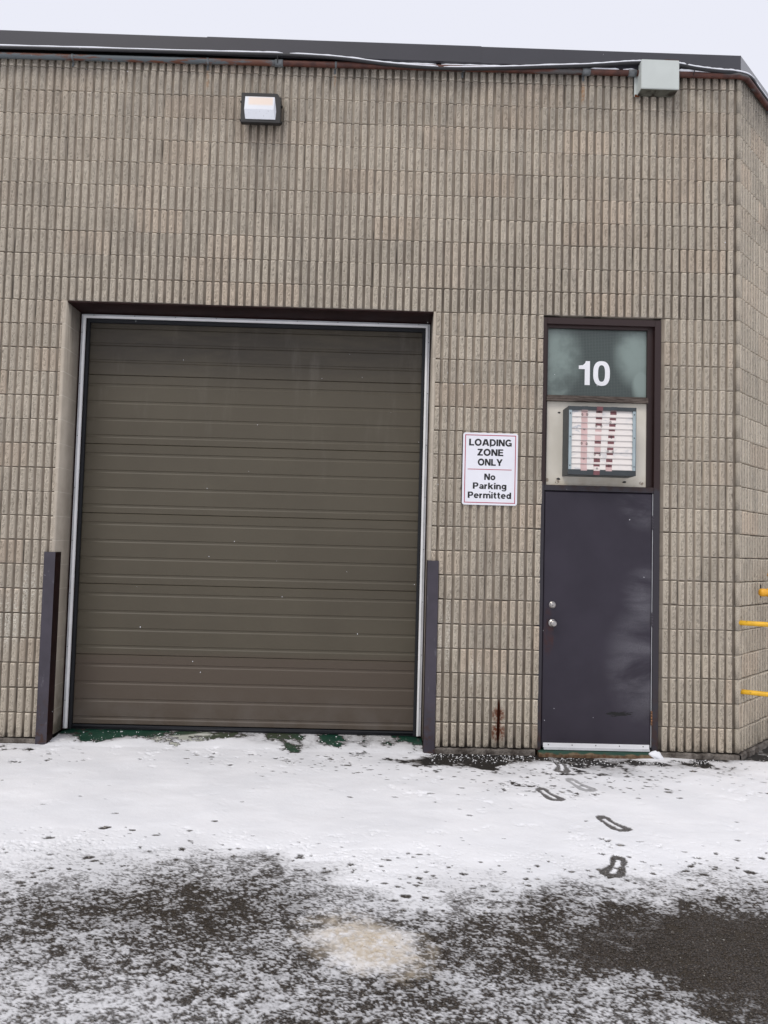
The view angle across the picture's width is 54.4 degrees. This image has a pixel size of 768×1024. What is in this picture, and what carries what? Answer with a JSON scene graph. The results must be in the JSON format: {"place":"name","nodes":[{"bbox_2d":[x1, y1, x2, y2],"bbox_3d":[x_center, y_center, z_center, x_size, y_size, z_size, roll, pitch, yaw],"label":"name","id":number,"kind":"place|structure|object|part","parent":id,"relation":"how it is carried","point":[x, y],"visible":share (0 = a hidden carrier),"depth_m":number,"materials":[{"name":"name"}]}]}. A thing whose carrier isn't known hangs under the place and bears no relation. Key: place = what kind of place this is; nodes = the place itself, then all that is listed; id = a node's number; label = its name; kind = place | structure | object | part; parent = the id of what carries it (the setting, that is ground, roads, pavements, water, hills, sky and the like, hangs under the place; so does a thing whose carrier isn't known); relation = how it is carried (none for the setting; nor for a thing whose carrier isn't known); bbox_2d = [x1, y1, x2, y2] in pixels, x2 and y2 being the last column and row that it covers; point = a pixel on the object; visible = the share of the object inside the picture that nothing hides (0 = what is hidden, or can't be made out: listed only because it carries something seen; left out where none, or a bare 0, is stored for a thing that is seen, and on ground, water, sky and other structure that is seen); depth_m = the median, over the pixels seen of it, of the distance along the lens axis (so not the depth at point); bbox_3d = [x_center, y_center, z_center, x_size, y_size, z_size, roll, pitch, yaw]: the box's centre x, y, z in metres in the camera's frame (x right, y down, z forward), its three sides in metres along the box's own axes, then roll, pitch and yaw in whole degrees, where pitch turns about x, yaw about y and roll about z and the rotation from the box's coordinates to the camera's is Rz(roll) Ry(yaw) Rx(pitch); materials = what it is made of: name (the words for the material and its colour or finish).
{"place":"outdoors","nodes":[
{"label":"outdoors","id":0,"kind":"place"},
{"bbox_2d":[0,0,767,92],"label":"sky","id":1,"kind":"structure","parent":0,"point":[710,27],"materials":[{"name":"white"}]},
{"bbox_2d":[0,729,767,1023],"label":"asphalt ground","id":2,"kind":"structure","parent":0,"point":[489,764],"depth_m":3.36,"materials":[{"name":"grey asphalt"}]},
{"bbox_2d":[0,30,767,759],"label":"industrial unit","id":3,"kind":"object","parent":2,"relation":"on","point":[246,404],"visible":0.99,"depth_m":6.42,"materials":[{"name":"brick"}]},
{"bbox_2d":[35,552,60,744],"bbox_3d":[-2.798,1.126,6.222,0.092,1.587,0.116,2,-3,-1],"label":"corner guard","id":4,"kind":"object","parent":3,"relation":"attached to","point":[48,650],"visible":1,"depth_m":6.18,"materials":[{"name":"grey metal"}]},
{"bbox_3d":[-1.181,0.103,6.598,3.107,3.634,0.122,2,-3,-1],"label":"loading door","id":5,"kind":"part","parent":3,"relation":"part of","materials":[{"name":"brown metal"}]},
{"bbox_2d":[239,93,282,125],"bbox_3d":[-1.042,-3.411,6.350,0.362,0.259,0.140,2,-3,-1],"label":"wall pack lamp","id":6,"kind":"object","parent":3,"relation":"attached to","point":[261,108],"visible":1,"depth_m":6.30,"materials":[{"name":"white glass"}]},
{"bbox_2d":[0,52,767,113],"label":"conduit","id":7,"kind":"object","parent":3,"relation":"attached to","point":[746,79],"visible":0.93,"depth_m":6.40,"materials":[{"name":"grey metal"}]},
{"bbox_2d":[0,46,767,100],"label":"overhead cable","id":8,"kind":"object","parent":3,"relation":"attached to","point":[278,55],"visible":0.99,"depth_m":6.38,"materials":[{"name":"black rubber"}]},
{"bbox_2d":[0,44,767,97],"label":"snow on cable","id":9,"kind":"structure","parent":8,"relation":"on","point":[681,70],"depth_m":6.38,"materials":[{"name":"white snow"}]},
{"bbox_2d":[422,560,438,753],"bbox_3d":[0.390,1.206,6.264,0.093,1.597,0.116,2,-3,-1],"label":"corner guard","id":10,"kind":"object","parent":3,"relation":"attached to","point":[430,662],"visible":0.95,"depth_m":6.21,"materials":[{"name":"grey metal"}]},
{"bbox_2d":[462,432,517,505],"bbox_3d":[0.894,-0.362,6.293,0.464,0.610,0.007,2,-3,-1],"label":"parking sign","id":11,"kind":"object","parent":3,"relation":"attached to","point":[490,468],"visible":1,"depth_m":6.29,"materials":[{"name":"white metal"}]},
{"bbox_2d":[547,329,646,397],"bbox_3d":[1.832,-1.279,6.432,0.858,0.583,0.008,2,-3,-1],"label":"transom window","id":12,"kind":"structure","parent":3,"relation":"in","point":[611,363],"depth_m":6.43,"materials":[{"name":"grey glass"}]},
{"bbox_3d":[1.797,0.909,6.259,0.925,2.156,0.103,2,-3,-1],"label":"entrance door","id":13,"kind":"part","parent":3,"relation":"part of","materials":[{"name":"grey metal"}]},
{"bbox_2d":[562,406,635,477],"bbox_3d":[1.810,-0.587,6.289,0.567,0.572,0.189,2,-3,-1],"label":"vent","id":14,"kind":"object","parent":3,"relation":"attached to","point":[598,441],"depth_m":6.21,"materials":[{"name":"plastic"}]},
{"bbox_2d":[634,59,678,97],"bbox_3d":[2.344,-3.725,6.423,0.346,0.266,0.122,2,-3,-1],"label":"junction box","id":15,"kind":"object","parent":3,"relation":"attached to","point":[657,78],"visible":1,"depth_m":6.36,"materials":[{"name":"white metal"}]},
{"bbox_2d":[739,620,767,626],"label":"guard rail","id":16,"kind":"object","parent":3,"relation":"attached to","point":[753,623],"visible":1,"depth_m":6.22,"materials":[{"name":"yellow metal"}]},
{"bbox_2d":[739,679,767,703],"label":"guard rail","id":17,"kind":"object","parent":3,"relation":"attached to","point":[754,693],"visible":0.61,"depth_m":6.22,"materials":[{"name":"yellow metal"}]},
{"bbox_2d":[758,574,767,597],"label":"gas pipe","id":18,"kind":"object","parent":3,"relation":"attached to","point":[763,592],"visible":1,"depth_m":6.46,"materials":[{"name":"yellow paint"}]},
{"bbox_2d":[0,729,767,1023],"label":"snow cover","id":19,"kind":"object","parent":2,"relation":"on","point":[307,817],"visible":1,"depth_m":3.75,"materials":[{"name":"white snow"}]},
{"bbox_2d":[56,731,767,768],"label":"ice granules","id":20,"kind":"object","parent":2,"relation":"on","point":[487,755],"visible":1,"depth_m":6.11,"materials":[{"name":"white ice"}]},
{"bbox_2d":[649,751,663,758],"bbox_3d":[2.253,2.013,6.179,0.124,0.071,0.053,2,-3,-1],"label":"snow lump","id":21,"kind":"object","parent":2,"relation":"on","point":[655,755],"visible":1,"depth_m":6.16,"materials":[{"name":"white snow"}]}
]}

